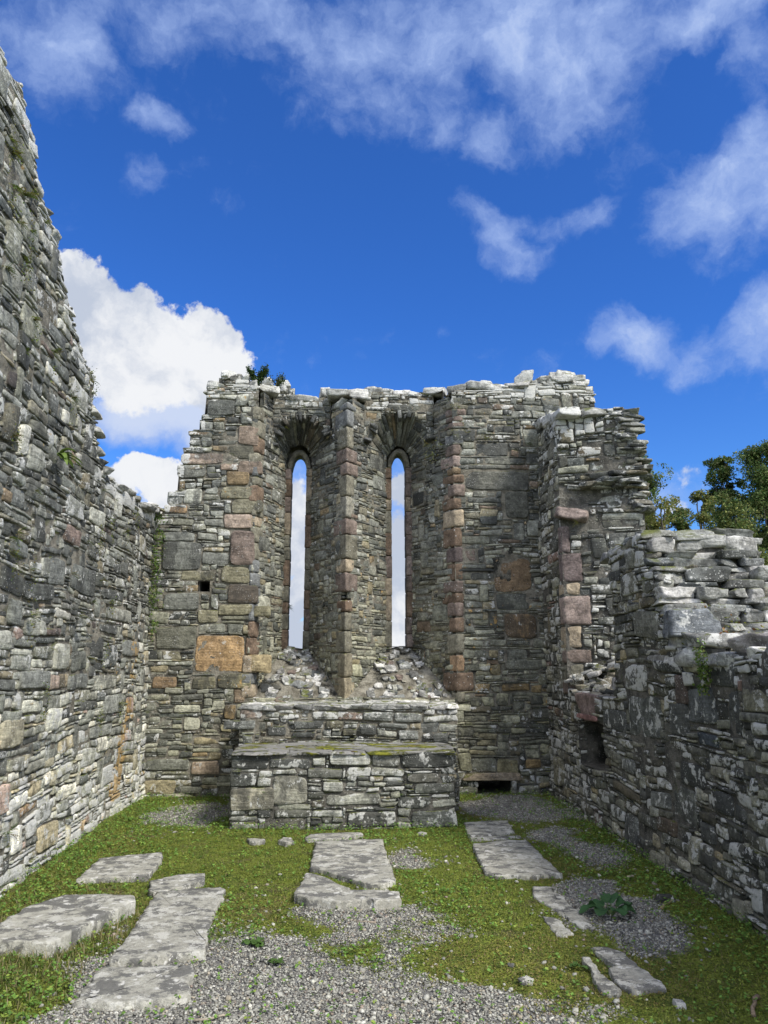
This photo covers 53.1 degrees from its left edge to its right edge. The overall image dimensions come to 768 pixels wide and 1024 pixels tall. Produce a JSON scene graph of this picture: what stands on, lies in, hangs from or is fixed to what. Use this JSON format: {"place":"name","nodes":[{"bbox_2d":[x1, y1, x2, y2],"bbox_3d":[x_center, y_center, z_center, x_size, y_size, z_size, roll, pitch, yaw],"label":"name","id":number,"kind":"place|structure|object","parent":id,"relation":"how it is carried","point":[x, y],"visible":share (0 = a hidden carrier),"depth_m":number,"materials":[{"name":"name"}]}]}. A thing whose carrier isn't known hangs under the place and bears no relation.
{"place":"outdoors","nodes":[
{"label":"outdoors","id":0,"kind":"place"},
{"bbox_2d":[1,793,727,1023],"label":"gravel","id":1,"kind":"structure","parent":0,"point":[283,1018],"depth_m":4.14,"materials":[{"name":"grey gravel"}]},
{"bbox_2d":[193,1013,229,1021],"bbox_3d":[-0.793,2.333,3.546,0.169,0.014,0.029,5,-12,-22],"label":"stick","id":2,"kind":"object","parent":1,"relation":"on","point":[203,1019],"visible":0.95,"depth_m":3.53,"materials":[{"name":"beige wood"}]},
{"bbox_2d":[242,936,264,947],"bbox_3d":[-0.763,2.518,4.494,0.135,0.045,0.109,1,-11,-3],"label":"weed","id":3,"kind":"object","parent":1,"relation":"on","point":[257,943],"visible":0.98,"depth_m":4.49,"materials":[{"name":"green plant"}]},
{"bbox_2d":[267,957,285,963],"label":"weed","id":4,"kind":"object","parent":1,"relation":"on","point":[271,960],"visible":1,"depth_m":4.22,"materials":[{"name":"green plant"}]},
{"bbox_2d":[356,920,375,922],"bbox_3d":[-0.116,2.600,4.879,0.133,0.015,0.018,-2,-12,10],"label":"stick","id":5,"kind":"object","parent":1,"relation":"on","point":[366,921],"visible":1,"depth_m":4.87,"materials":[{"name":"brown wood"}]},
{"bbox_2d":[579,892,635,916],"bbox_3d":[1.449,2.570,5.004,0.355,0.135,0.261,1,-11,-3],"label":"broadleaf plant","id":6,"kind":"object","parent":1,"relation":"on","point":[597,905],"visible":1,"depth_m":5.02,"materials":[{"name":"green plant"}]},
{"bbox_2d":[0,789,767,1023],"bbox_3d":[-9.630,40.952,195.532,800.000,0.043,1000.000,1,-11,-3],"label":"ground","id":7,"kind":"structure","parent":0,"point":[761,991],"depth_m":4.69,"materials":[{"name":"green plant"}]},
{"bbox_2d":[0,894,135,957],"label":"grave slab","id":8,"kind":"structure","parent":7,"relation":"on","point":[50,925],"depth_m":4.67,"materials":[{"name":"stone"}]},
{"bbox_2d":[0,47,165,896],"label":"side wall","id":9,"kind":"structure","parent":7,"relation":"on","point":[68,774],"depth_m":6.48,"materials":[{"name":"stone"}]},
{"bbox_2d":[57,448,82,467],"bbox_3d":[-2.645,-0.440,6.428,0.169,0.185,0.325,-1,-11,4],"label":"wall fern","id":10,"kind":"object","parent":9,"relation":"attached to","point":[65,456],"depth_m":6.43,"materials":[{"name":"green plant"}]},
{"bbox_2d":[2,124,723,847],"bbox_3d":[-0.334,0.427,7.665,5.121,5.446,5.575,1,-11,-3],"label":"wall growth","id":11,"kind":"object","parent":9,"relation":"attached to","point":[28,194],"depth_m":5.93,"materials":[{"name":"green plant"}]},
{"bbox_2d":[76,852,162,885],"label":"grave slab","id":12,"kind":"structure","parent":7,"relation":"on","point":[142,867],"depth_m":6.06,"materials":[{"name":"stone"}]},
{"bbox_2d":[72,965,194,1010],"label":"grave slab","id":13,"kind":"structure","parent":7,"relation":"on","point":[109,988],"depth_m":3.80,"materials":[{"name":"stone"}]},
{"bbox_2d":[109,887,225,966],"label":"grave slab","id":14,"kind":"structure","parent":7,"relation":"on","point":[170,927],"depth_m":4.64,"materials":[{"name":"stone"}]},
{"bbox_2d":[148,873,204,897],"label":"grave slab","id":15,"kind":"structure","parent":7,"relation":"on","point":[179,882],"depth_m":5.67,"materials":[{"name":"stone"}]},
{"bbox_2d":[246,838,265,845],"bbox_3d":[-1.191,3.054,7.124,0.182,0.041,0.136,1,-11,-3],"label":"flat stone","id":16,"kind":"object","parent":7,"relation":"on","point":[253,841],"visible":1,"depth_m":7.08,"materials":[{"name":"grey stone"}]},
{"bbox_2d":[278,837,293,846],"bbox_3d":[-0.899,3.041,7.085,0.149,0.050,0.213,8,-14,-36],"label":"flat stone","id":17,"kind":"object","parent":7,"relation":"on","point":[285,841],"visible":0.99,"depth_m":7.03,"materials":[{"name":"grey stone"}]},
{"bbox_2d":[305,832,362,842],"bbox_3d":[-0.475,3.089,7.299,0.581,0.041,0.278,3,-12,-16],"label":"flat stone","id":18,"kind":"object","parent":7,"relation":"on","point":[333,836],"visible":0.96,"depth_m":7.26,"materials":[{"name":"grey stone"}]},
{"bbox_2d":[228,742,457,829],"bbox_3d":[-0.420,2.949,8.258,2.351,0.850,1.087,1,-11,-3],"label":"stone altar","id":19,"kind":"object","parent":7,"relation":"on","point":[314,784],"visible":0.94,"depth_m":7.80,"materials":[{"name":"grey stone"}]},
{"bbox_2d":[294,873,401,909],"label":"grave slab","id":20,"kind":"structure","parent":7,"relation":"on","point":[315,891],"depth_m":5.23,"materials":[{"name":"stone"}]},
{"bbox_2d":[309,839,395,889],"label":"grave slab","id":21,"kind":"structure","parent":7,"relation":"on","point":[366,863],"depth_m":6.21,"materials":[{"name":"stone"}]},
{"bbox_2d":[143,370,595,796],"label":"gable wall","id":22,"kind":"structure","parent":7,"relation":"on","point":[220,650],"depth_m":10.52,"materials":[{"name":"stone"}]},
{"bbox_2d":[148,505,168,640],"bbox_3d":[-2.990,0.790,10.094,0.282,1.794,0.119,1,-11,-3],"label":"wall creeper","id":23,"kind":"object","parent":22,"relation":"attached to","point":[153,623],"depth_m":10.09,"materials":[{"name":"green plant"}]},
{"bbox_2d":[246,362,268,385],"bbox_3d":[-1.785,-1.919,10.886,0.353,0.360,0.282,1,-11,-3],"label":"plant","id":24,"kind":"object","parent":22,"relation":"on","point":[262,374],"visible":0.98,"depth_m":10.83,"materials":[{"name":"green plant"}]},
{"bbox_2d":[267,372,285,389],"bbox_3d":[-1.510,-1.855,10.890,0.270,0.252,0.213,1,-11,-3],"label":"plant","id":25,"kind":"object","parent":22,"relation":"on","point":[279,380],"visible":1,"depth_m":10.86,"materials":[{"name":"green plant"}]},
{"bbox_2d":[223,700,459,810],"bbox_3d":[-0.505,2.959,9.355,2.748,1.276,1.198,1,-11,-3],"label":"stone ledge","id":26,"kind":"object","parent":22,"relation":"attached to","point":[379,721],"visible":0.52,"depth_m":8.91,"materials":[{"name":"grey stone"}]},
{"bbox_2d":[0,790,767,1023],"bbox_3d":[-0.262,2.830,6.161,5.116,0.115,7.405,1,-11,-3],"label":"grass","id":27,"kind":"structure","parent":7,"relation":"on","point":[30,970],"depth_m":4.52,"materials":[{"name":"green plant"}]},
{"bbox_2d":[464,820,514,837],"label":"grave slab","id":28,"kind":"structure","parent":7,"relation":"on","point":[489,828],"depth_m":7.60,"materials":[{"name":"stone"}]},
{"bbox_2d":[469,836,521,841],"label":"grave slab","id":29,"kind":"structure","parent":7,"relation":"on","point":[490,838],"depth_m":7.21,"materials":[{"name":"stone"}]},
{"bbox_2d":[473,840,562,880],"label":"grave slab","id":30,"kind":"structure","parent":7,"relation":"on","point":[519,859],"depth_m":6.32,"materials":[{"name":"stone"}]},
{"bbox_2d":[518,975,533,985],"bbox_3d":[0.727,2.421,3.968,0.076,0.036,0.059,4,-12,-17],"label":"loose stone","id":31,"kind":"object","parent":7,"relation":"on","point":[524,980],"visible":0.96,"depth_m":3.95,"materials":[{"name":"grey stone"}]},
{"bbox_2d":[542,916,573,937],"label":"grave slab","id":32,"kind":"structure","parent":7,"relation":"on","point":[557,926],"depth_m":4.75,"materials":[{"name":"stone"}]},
{"bbox_2d":[532,886,591,929],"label":"grave slab","id":33,"kind":"structure","parent":7,"relation":"on","point":[550,898],"depth_m":5.18,"materials":[{"name":"stone"}]},
{"bbox_2d":[569,961,590,970],"bbox_3d":[1.053,2.452,4.144,0.071,0.030,0.107,10,-15,-41],"label":"weed","id":34,"kind":"object","parent":7,"relation":"on","point":[574,964],"visible":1,"depth_m":4.15,"materials":[{"name":"green plant"}]},
{"bbox_2d":[582,957,621,997],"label":"grave slab","id":35,"kind":"structure","parent":7,"relation":"on","point":[603,983],"depth_m":3.92,"materials":[{"name":"stone"}]},
{"bbox_2d":[592,947,666,995],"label":"grave slab","id":36,"kind":"structure","parent":7,"relation":"on","point":[631,976],"depth_m":4.02,"materials":[{"name":"stone"}]},
{"bbox_2d":[535,406,767,939],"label":"side wall","id":37,"kind":"structure","parent":7,"relation":"on","point":[665,780],"depth_m":6.69,"materials":[{"name":"stone"}]},
{"bbox_2d":[692,638,716,695],"bbox_3d":[2.258,1.102,5.455,0.072,0.420,0.321,1,-11,-3],"label":"wall creeper","id":38,"kind":"object","parent":37,"relation":"attached to","point":[700,670],"depth_m":5.45,"materials":[{"name":"green plant"}]},
{"bbox_2d":[681,601,763,649],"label":"ledge plants","id":39,"kind":"object","parent":37,"relation":"on","point":[723,629],"visible":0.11,"depth_m":6.01,"materials":[{"name":"green plant"}]},
{"bbox_2d":[645,495,681,529],"bbox_3d":[9.002,2.932,24.161,2.678,7.378,2.909,1,-11,-3],"label":"tree","id":40,"kind":"object","parent":7,"relation":"on","point":[651,523],"visible":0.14,"depth_m":24.69,"materials":[{"name":"green plant"}]},
{"bbox_2d":[654,894,675,902],"bbox_3d":[1.946,2.689,5.343,0.148,0.068,0.097,1,-11,-3],"label":"loose stone","id":41,"kind":"object","parent":7,"relation":"on","point":[658,897],"visible":0.66,"depth_m":5.31,"materials":[{"name":"stone"}]},
{"bbox_2d":[639,453,694,530],"bbox_3d":[9.608,2.447,27.625,2.668,9.694,2.717,4,-12,-21],"label":"tree","id":42,"kind":"object","parent":7,"relation":"on","point":[653,489],"visible":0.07,"depth_m":27.61,"materials":[{"name":"green plant"}]},
{"bbox_2d":[672,999,686,1009],"bbox_3d":[1.421,2.367,3.698,0.053,0.033,0.077,1,-11,-3],"label":"loose stone","id":43,"kind":"object","parent":7,"relation":"on","point":[679,1003],"visible":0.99,"depth_m":3.67,"materials":[{"name":"grey stone"}]},
{"bbox_2d":[672,489,717,530],"bbox_3d":[11.391,3.153,27.485,2.238,8.254,1.991,1,-11,-3],"label":"tree","id":44,"kind":"object","parent":7,"relation":"on","point":[702,518],"visible":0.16,"depth_m":28.06,"materials":[{"name":"green plant"}]},
{"bbox_2d":[702,455,748,522],"bbox_3d":[14.054,2.775,30.879,2.592,10.333,2.429,1,-11,-3],"label":"tree","id":45,"kind":"object","parent":7,"relation":"on","point":[723,473],"visible":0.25,"depth_m":31.37,"materials":[{"name":"green plant"}]},
{"bbox_2d":[703,489,767,564],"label":"tree","id":46,"kind":"object","parent":7,"relation":"on","point":[725,523],"visible":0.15,"depth_m":25.61,"materials":[{"name":"green plant"}]},
{"bbox_2d":[731,439,767,555],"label":"tree","id":47,"kind":"object","parent":7,"relation":"on","point":[755,460],"visible":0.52,"depth_m":30.05,"materials":[{"name":"green plant"}]},
{"bbox_2d":[740,436,767,552],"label":"tree","id":48,"kind":"object","parent":7,"relation":"on","point":[750,492],"visible":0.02,"depth_m":33.83,"materials":[{"name":"green plant"}]},
{"bbox_2d":[750,994,760,1017],"bbox_3d":[1.772,2.360,3.679,0.036,0.027,0.247,-7,-13,29],"label":"stick","id":49,"kind":"object","parent":7,"relation":"on","point":[752,1008],"visible":0.98,"depth_m":3.66,"materials":[{"name":"brown wood"}]},
{"bbox_2d":[0,0,767,648],"label":"sky","id":50,"kind":"structure","parent":0,"point":[412,195],"materials":[{"name":"blue"}]}
]}

